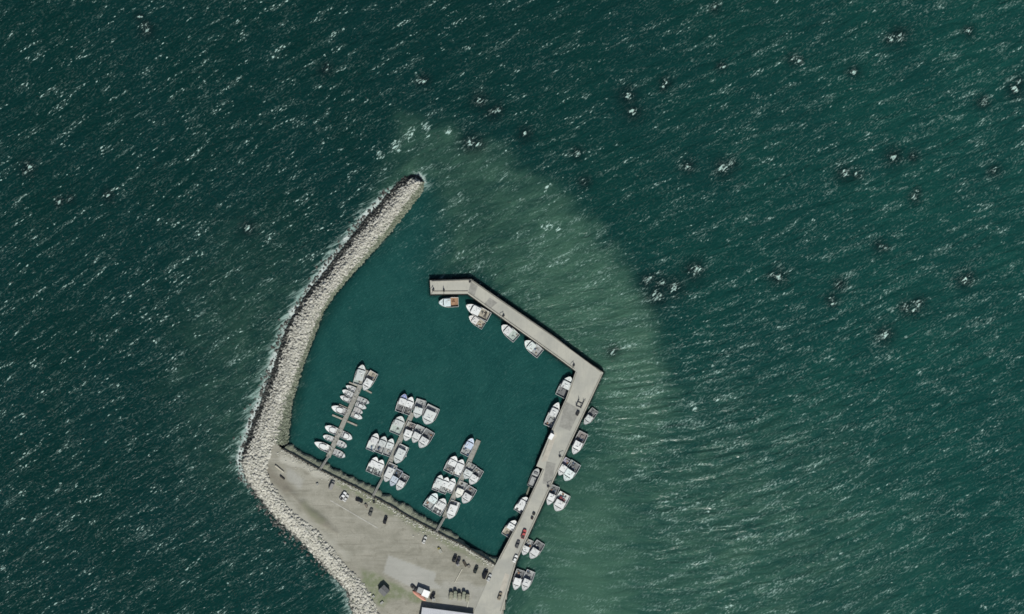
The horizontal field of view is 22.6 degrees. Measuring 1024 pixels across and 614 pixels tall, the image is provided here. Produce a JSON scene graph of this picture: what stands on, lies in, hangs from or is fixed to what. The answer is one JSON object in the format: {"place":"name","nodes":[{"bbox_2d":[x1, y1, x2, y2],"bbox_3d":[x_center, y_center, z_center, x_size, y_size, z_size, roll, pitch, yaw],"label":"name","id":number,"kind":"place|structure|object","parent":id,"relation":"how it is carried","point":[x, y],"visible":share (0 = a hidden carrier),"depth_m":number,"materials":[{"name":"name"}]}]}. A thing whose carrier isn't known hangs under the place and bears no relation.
{"place":"outdoors","nodes":[
{"label":"outdoors","id":0,"kind":"place"},
{"bbox_2d":[267,442,508,613],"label":"gravel apron","id":1,"kind":"object","parent":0,"point":[395,557],"visible":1,"depth_m":1496.81,"materials":[{"name":"grey gravel"}]},
{"bbox_2d":[329,481,334,489],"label":"parked van","id":2,"kind":"object","parent":1,"relation":"on","point":[331,485],"visible":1,"depth_m":1494.62,"materials":[{"name":"paint"}]},
{"bbox_2d":[339,492,346,500],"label":"pickup truck","id":3,"kind":"object","parent":1,"relation":"on","point":[343,495],"visible":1,"depth_m":1495.67,"materials":[{"name":"paint"}]},
{"bbox_2d":[330,500,377,527],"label":"painted line","id":4,"kind":"object","parent":1,"relation":"on","point":[355,515],"visible":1,"depth_m":1496.72,"materials":[{"name":"paint"}]},
{"bbox_2d":[378,585,389,595],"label":"grey shed","id":5,"kind":"structure","parent":1,"relation":"on","point":[383,590],"depth_m":1493.91,"materials":[{"name":"paint"}]},
{"bbox_2d":[413,590,425,600],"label":"upturned hull","id":6,"kind":"object","parent":1,"relation":"on","point":[418,595],"visible":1,"depth_m":1496.11,"materials":[{"name":"paint"}]},
{"bbox_2d":[417,587,422,593],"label":"site cabin","id":7,"kind":"object","parent":1,"relation":"on","point":[420,590],"visible":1,"depth_m":1494.35,"materials":[{"name":"metal"}]},
{"bbox_2d":[422,589,429,597],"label":"site cabin","id":8,"kind":"object","parent":1,"relation":"on","point":[425,593],"visible":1,"depth_m":1494.14,"materials":[{"name":"metal"}]},
{"bbox_2d":[421,607,469,613],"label":"harbour warehouse","id":9,"kind":"structure","parent":1,"relation":"on","point":[430,611],"depth_m":1493.35,"materials":[{"name":"paint"}]},
{"bbox_2d":[449,591,452,599],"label":"gear stack","id":10,"kind":"object","parent":1,"relation":"on","point":[450,595],"visible":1,"depth_m":1494.66,"materials":[{"name":"paint"}]},
{"bbox_2d":[453,590,456,598],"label":"gear stack","id":11,"kind":"object","parent":1,"relation":"on","point":[455,594],"visible":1,"depth_m":1494.50,"materials":[{"name":"paint"}]},
{"bbox_2d":[482,570,487,578],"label":"parked van","id":12,"kind":"object","parent":1,"relation":"on","point":[485,574],"visible":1,"depth_m":1494.62,"materials":[{"name":"paint"}]},
{"bbox_2d":[283,444,497,563],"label":"harbour bank","id":13,"kind":"structure","parent":0,"point":[388,498],"depth_m":1498.14,"materials":[{"name":"grey stone"}]},
{"bbox_2d":[277,446,495,568],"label":"bank stones","id":14,"kind":"object","parent":13,"relation":"on","point":[398,513],"visible":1,"depth_m":1496.59,"materials":[{"name":"grey stone"}]},
{"bbox_2d":[283,449,494,564],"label":"timber wall","id":15,"kind":"structure","parent":13,"relation":"on","point":[390,505],"depth_m":1496.68,"materials":[{"name":"paint"}]},
{"bbox_2d":[319,456,328,470],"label":"gangway","id":16,"kind":"object","parent":15,"relation":"attached to","point":[324,462],"visible":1,"depth_m":1497.72,"materials":[{"name":"paint"}]},
{"bbox_2d":[372,477,383,497],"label":"gangway","id":17,"kind":"object","parent":15,"relation":"attached to","point":[377,487],"visible":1,"depth_m":1497.84,"materials":[{"name":"paint"}]},
{"bbox_2d":[435,516,445,533],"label":"gangway","id":18,"kind":"object","parent":15,"relation":"attached to","point":[441,522],"visible":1,"depth_m":1497.86,"materials":[{"name":"paint"}]},
{"bbox_2d":[0,0,1023,613],"bbox_3d":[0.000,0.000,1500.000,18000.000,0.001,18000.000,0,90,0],"label":"water","id":19,"kind":"structure","parent":0,"point":[758,264],"depth_m":1500.00,"materials":[{"name":"teal liquid"}]},
{"bbox_2d":[314,442,331,452],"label":"cabin boat","id":20,"kind":"object","parent":19,"relation":"on","point":[323,446],"visible":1,"depth_m":1498.41,"materials":[{"name":"paint"}]},
{"bbox_2d":[230,175,424,613],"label":"rock breakwater","id":21,"kind":"object","parent":19,"relation":"in","point":[270,425],"visible":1,"depth_m":1496.78,"materials":[{"name":"stone"}]},
{"bbox_2d":[323,435,333,441],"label":"skiff","id":22,"kind":"object","parent":19,"relation":"on","point":[328,438],"visible":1,"depth_m":1499.84,"materials":[{"name":"paint"}]},
{"bbox_2d":[325,425,339,435],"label":"cabin boat","id":23,"kind":"object","parent":19,"relation":"on","point":[333,430],"visible":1,"depth_m":1498.57,"materials":[{"name":"paint"}]},
{"bbox_2d":[332,449,344,457],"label":"skiff","id":24,"kind":"object","parent":19,"relation":"on","point":[338,453],"visible":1,"depth_m":1499.84,"materials":[{"name":"paint"}]},
{"bbox_2d":[331,405,347,415],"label":"cabin boat","id":25,"kind":"object","parent":19,"relation":"on","point":[339,409],"visible":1,"depth_m":1498.51,"materials":[{"name":"paint"}]},
{"bbox_2d":[336,440,346,447],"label":"skiff","id":26,"kind":"object","parent":19,"relation":"on","point":[341,444],"visible":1,"depth_m":1499.84,"materials":[{"name":"paint"}]},
{"bbox_2d":[340,431,351,439],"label":"cabin boat","id":27,"kind":"object","parent":19,"relation":"on","point":[345,435],"visible":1,"depth_m":1499.02,"materials":[{"name":"paint"}]},
{"bbox_2d":[340,396,351,403],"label":"cabin boat","id":28,"kind":"object","parent":19,"relation":"on","point":[346,399],"visible":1,"depth_m":1499.24,"materials":[{"name":"paint"}]},
{"bbox_2d":[326,370,371,457],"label":"floating dock","id":29,"kind":"object","parent":19,"relation":"on","point":[344,419],"visible":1,"depth_m":1499.38,"materials":[{"name":"paint"}]},
{"bbox_2d":[342,389,355,398],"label":"skiff","id":30,"kind":"object","parent":19,"relation":"on","point":[348,393],"visible":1,"depth_m":1499.84,"materials":[{"name":"paint"}]},
{"bbox_2d":[346,385,359,393],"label":"skiff","id":31,"kind":"object","parent":19,"relation":"on","point":[351,388],"visible":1,"depth_m":1499.84,"materials":[{"name":"paint"}]},
{"bbox_2d":[350,412,361,418],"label":"cabin boat","id":32,"kind":"object","parent":19,"relation":"on","point":[356,415],"visible":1,"depth_m":1499.16,"materials":[{"name":"paint"}]},
{"bbox_2d":[353,407,362,413],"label":"skiff","id":33,"kind":"object","parent":19,"relation":"on","point":[357,410],"visible":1,"depth_m":1499.84,"materials":[{"name":"paint"}]},
{"bbox_2d":[353,365,365,385],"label":"fishing boat","id":34,"kind":"object","parent":19,"relation":"on","point":[360,372],"visible":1,"depth_m":1497.29,"materials":[{"name":"paint"}]},
{"bbox_2d":[355,402,365,408],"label":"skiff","id":35,"kind":"object","parent":19,"relation":"on","point":[360,405],"visible":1,"depth_m":1499.17,"materials":[{"name":"paint"}]},
{"bbox_2d":[357,396,368,403],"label":"skiff","id":36,"kind":"object","parent":19,"relation":"on","point":[362,400],"visible":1,"depth_m":1499.84,"materials":[{"name":"paint"}]},
{"bbox_2d":[362,370,377,390],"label":"fishing boat","id":37,"kind":"object","parent":19,"relation":"on","point":[371,376],"visible":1,"depth_m":1498.48,"materials":[{"name":"paint"}]},
{"bbox_2d":[366,457,377,473],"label":"fishing boat","id":38,"kind":"object","parent":19,"relation":"on","point":[373,462],"visible":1,"depth_m":1498.61,"materials":[{"name":"paint"}]},
{"bbox_2d":[366,433,378,451],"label":"fishing boat","id":39,"kind":"object","parent":19,"relation":"on","point":[372,443],"visible":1,"depth_m":1498.68,"materials":[{"name":"paint"}]},
{"bbox_2d":[372,460,383,476],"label":"fishing boat","id":40,"kind":"object","parent":19,"relation":"on","point":[379,467],"visible":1,"depth_m":1498.72,"materials":[{"name":"paint"}]},
{"bbox_2d":[375,436,386,454],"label":"fishing boat","id":41,"kind":"object","parent":19,"relation":"on","point":[382,441],"visible":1,"depth_m":1498.23,"materials":[{"name":"paint"}]},
{"bbox_2d":[382,438,393,456],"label":"fishing boat","id":42,"kind":"object","parent":19,"relation":"on","point":[389,446],"visible":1,"depth_m":1498.66,"materials":[{"name":"paint"}]},
{"bbox_2d":[384,462,397,481],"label":"fishing boat","id":43,"kind":"object","parent":19,"relation":"on","point":[389,473],"visible":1,"depth_m":1497.36,"materials":[{"name":"paint"}]},
{"bbox_2d":[390,468,402,485],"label":"fishing boat","id":44,"kind":"object","parent":19,"relation":"on","point":[395,477],"visible":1,"depth_m":1498.42,"materials":[{"name":"paint"}]},
{"bbox_2d":[389,416,404,435],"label":"fishing boat","id":45,"kind":"object","parent":19,"relation":"on","point":[397,425],"visible":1,"depth_m":1498.67,"materials":[{"name":"paint"}]},
{"bbox_2d":[381,412,413,477],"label":"floating dock","id":46,"kind":"object","parent":19,"relation":"on","point":[400,438],"visible":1,"depth_m":1499.38,"materials":[{"name":"paint"}]},
{"bbox_2d":[395,394,406,412],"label":"fishing boat","id":47,"kind":"object","parent":19,"relation":"on","point":[402,400],"visible":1,"depth_m":1498.36,"materials":[{"name":"paint"}]},
{"bbox_2d":[394,444,408,463],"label":"fishing boat","id":48,"kind":"object","parent":19,"relation":"on","point":[402,450],"visible":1,"depth_m":1497.55,"materials":[{"name":"paint"}]},
{"bbox_2d":[396,473,408,489],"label":"fishing boat","id":49,"kind":"object","parent":19,"relation":"on","point":[402,482],"visible":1,"depth_m":1498.72,"materials":[{"name":"paint"}]},
{"bbox_2d":[401,397,413,415],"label":"fishing boat","id":50,"kind":"object","parent":19,"relation":"on","point":[409,404],"visible":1,"depth_m":1498.15,"materials":[{"name":"paint"}]},
{"bbox_2d":[403,421,416,440],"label":"fishing boat","id":51,"kind":"object","parent":19,"relation":"on","point":[407,435],"visible":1,"depth_m":1498.09,"materials":[{"name":"paint"}]},
{"bbox_2d":[412,424,424,442],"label":"fishing boat","id":52,"kind":"object","parent":19,"relation":"on","point":[418,432],"visible":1,"depth_m":1498.45,"materials":[{"name":"paint"}]},
{"bbox_2d":[413,398,426,417],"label":"fishing boat","id":53,"kind":"object","parent":19,"relation":"on","point":[419,407],"visible":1,"depth_m":1498.68,"materials":[{"name":"paint"}]},
{"bbox_2d":[418,428,434,447],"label":"fishing boat","id":54,"kind":"object","parent":19,"relation":"on","point":[426,438],"visible":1,"depth_m":1498.64,"materials":[{"name":"paint"}]},
{"bbox_2d":[423,493,437,510],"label":"fishing boat","id":55,"kind":"object","parent":19,"relation":"on","point":[431,500],"visible":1,"depth_m":1498.73,"materials":[{"name":"paint"}]},
{"bbox_2d":[422,404,439,424],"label":"fishing boat","id":56,"kind":"object","parent":19,"relation":"on","point":[430,414],"visible":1,"depth_m":1497.91,"materials":[{"name":"paint"}]},
{"bbox_2d":[432,475,442,491],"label":"fishing boat","id":57,"kind":"object","parent":19,"relation":"on","point":[437,483],"visible":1,"depth_m":1497.84,"materials":[{"name":"paint"}]},
{"bbox_2d":[432,498,446,515],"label":"fishing boat","id":58,"kind":"object","parent":19,"relation":"on","point":[439,507],"visible":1,"depth_m":1498.80,"materials":[{"name":"paint"}]},
{"bbox_2d":[438,477,448,494],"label":"fishing boat","id":59,"kind":"object","parent":19,"relation":"on","point":[445,483],"visible":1,"depth_m":1498.19,"materials":[{"name":"paint"}]},
{"bbox_2d":[439,297,458,307],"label":"fishing boat","id":60,"kind":"object","parent":19,"relation":"on","point":[449,302],"visible":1,"depth_m":1498.57,"materials":[{"name":"paint"}]},
{"bbox_2d":[444,478,455,493],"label":"fishing boat","id":61,"kind":"object","parent":19,"relation":"on","point":[451,485],"visible":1,"depth_m":1498.05,"materials":[{"name":"paint"}]},
{"bbox_2d":[443,456,457,473],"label":"fishing boat","id":62,"kind":"object","parent":19,"relation":"on","point":[451,464],"visible":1,"depth_m":1498.72,"materials":[{"name":"paint"}]},
{"bbox_2d":[446,500,460,518],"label":"fishing boat","id":63,"kind":"object","parent":19,"relation":"on","point":[452,511],"visible":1,"depth_m":1497.47,"materials":[{"name":"paint"}]},
{"bbox_2d":[452,459,464,476],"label":"fishing boat","id":64,"kind":"object","parent":19,"relation":"on","point":[458,469],"visible":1,"depth_m":1497.96,"materials":[{"name":"paint"}]},
{"bbox_2d":[442,439,480,517],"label":"floating dock","id":65,"kind":"object","parent":19,"relation":"on","point":[470,459],"visible":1,"depth_m":1499.38,"materials":[{"name":"paint"}]},
{"bbox_2d":[455,481,467,497],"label":"fishing boat","id":66,"kind":"object","parent":19,"relation":"on","point":[459,491],"visible":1,"depth_m":1498.28,"materials":[{"name":"paint"}]},
{"bbox_2d":[460,438,473,456],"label":"fishing boat","id":67,"kind":"object","parent":19,"relation":"on","point":[467,447],"visible":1,"depth_m":1498.61,"materials":[{"name":"paint"}]},
{"bbox_2d":[461,485,476,502],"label":"fishing boat","id":68,"kind":"object","parent":19,"relation":"on","point":[469,493],"visible":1,"depth_m":1498.74,"materials":[{"name":"paint"}]},
{"bbox_2d":[463,462,476,478],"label":"fishing boat","id":69,"kind":"object","parent":19,"relation":"on","point":[467,473],"visible":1,"depth_m":1498.30,"materials":[{"name":"paint"}]},
{"bbox_2d":[469,467,483,484],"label":"fishing boat","id":70,"kind":"object","parent":19,"relation":"on","point":[475,477],"visible":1,"depth_m":1498.53,"materials":[{"name":"paint"}]},
{"bbox_2d":[469,315,485,329],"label":"fishing boat","id":71,"kind":"object","parent":19,"relation":"on","point":[477,322],"visible":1,"depth_m":1498.73,"materials":[{"name":"paint"}]},
{"bbox_2d":[466,304,491,321],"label":"fishing boat","id":72,"kind":"object","parent":19,"relation":"on","point":[480,312],"visible":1,"depth_m":1498.14,"materials":[{"name":"paint"}]},
{"bbox_2d":[502,520,516,537],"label":"fishing boat","id":73,"kind":"object","parent":19,"relation":"on","point":[509,527],"visible":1,"depth_m":1498.67,"materials":[{"name":"paint"}]},
{"bbox_2d":[501,324,519,341],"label":"fishing boat","id":74,"kind":"object","parent":19,"relation":"on","point":[510,333],"visible":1,"depth_m":1498.63,"materials":[{"name":"paint"}]},
{"bbox_2d":[429,278,603,613],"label":"concrete pier","id":75,"kind":"structure","parent":19,"relation":"in","point":[586,377],"depth_m":1496.70,"materials":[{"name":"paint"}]},
{"bbox_2d":[521,529,526,538],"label":"pickup truck","id":76,"kind":"object","parent":75,"relation":"on","point":[523,533],"visible":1,"depth_m":1495.60,"materials":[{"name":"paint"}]},
{"bbox_2d":[512,569,524,589],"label":"fishing boat","id":77,"kind":"object","parent":19,"relation":"on","point":[518,577],"visible":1,"depth_m":1498.55,"materials":[{"name":"paint"}]},
{"bbox_2d":[514,497,527,513],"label":"fishing boat","id":78,"kind":"object","parent":19,"relation":"on","point":[520,505],"visible":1,"depth_m":1497.63,"materials":[{"name":"paint"}]},
{"bbox_2d":[521,539,533,554],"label":"fishing boat","id":79,"kind":"object","parent":19,"relation":"on","point":[526,548],"visible":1,"depth_m":1498.53,"materials":[{"name":"paint"}]},
{"bbox_2d":[521,569,534,590],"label":"fishing boat","id":80,"kind":"object","parent":19,"relation":"on","point":[529,575],"visible":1,"depth_m":1498.56,"materials":[{"name":"paint"}]},
{"bbox_2d":[524,340,542,357],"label":"fishing boat","id":81,"kind":"object","parent":19,"relation":"on","point":[534,349],"visible":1,"depth_m":1498.54,"materials":[{"name":"paint"}]},
{"bbox_2d":[527,468,539,487],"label":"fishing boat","id":82,"kind":"object","parent":19,"relation":"on","point":[535,474],"visible":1,"depth_m":1498.67,"materials":[{"name":"paint"}]},
{"bbox_2d":[529,540,544,558],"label":"fishing boat","id":83,"kind":"object","parent":19,"relation":"on","point":[537,547],"visible":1,"depth_m":1498.67,"materials":[{"name":"paint"}]},
{"bbox_2d":[544,402,559,427],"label":"fishing boat","id":84,"kind":"object","parent":19,"relation":"on","point":[552,415],"visible":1,"depth_m":1498.04,"materials":[{"name":"paint"}]},
{"bbox_2d":[546,484,559,504],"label":"fishing boat","id":85,"kind":"object","parent":19,"relation":"on","point":[552,494],"visible":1,"depth_m":1498.46,"materials":[{"name":"paint"}]},
{"bbox_2d":[553,491,569,510],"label":"fishing boat","id":86,"kind":"object","parent":19,"relation":"on","point":[559,505],"visible":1,"depth_m":1498.21,"materials":[{"name":"paint"}]},
{"bbox_2d":[555,377,571,398],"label":"fishing boat","id":87,"kind":"object","parent":19,"relation":"on","point":[563,387],"visible":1,"depth_m":1498.42,"materials":[{"name":"paint"}]},
{"bbox_2d":[558,457,572,475],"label":"fishing boat","id":88,"kind":"object","parent":19,"relation":"on","point":[563,467],"visible":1,"depth_m":1498.07,"materials":[{"name":"paint"}]},
{"bbox_2d":[563,460,580,480],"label":"fishing boat","id":89,"kind":"object","parent":19,"relation":"on","point":[571,471],"visible":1,"depth_m":1498.41,"materials":[{"name":"paint"}]},
{"bbox_2d":[572,430,587,453],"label":"fishing boat","id":90,"kind":"object","parent":19,"relation":"on","point":[580,439],"visible":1,"depth_m":1498.35,"materials":[{"name":"paint"}]},
{"bbox_2d":[584,408,597,424],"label":"fishing boat","id":91,"kind":"object","parent":19,"relation":"on","point":[591,414],"visible":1,"depth_m":1498.71,"materials":[{"name":"paint"}]}
]}

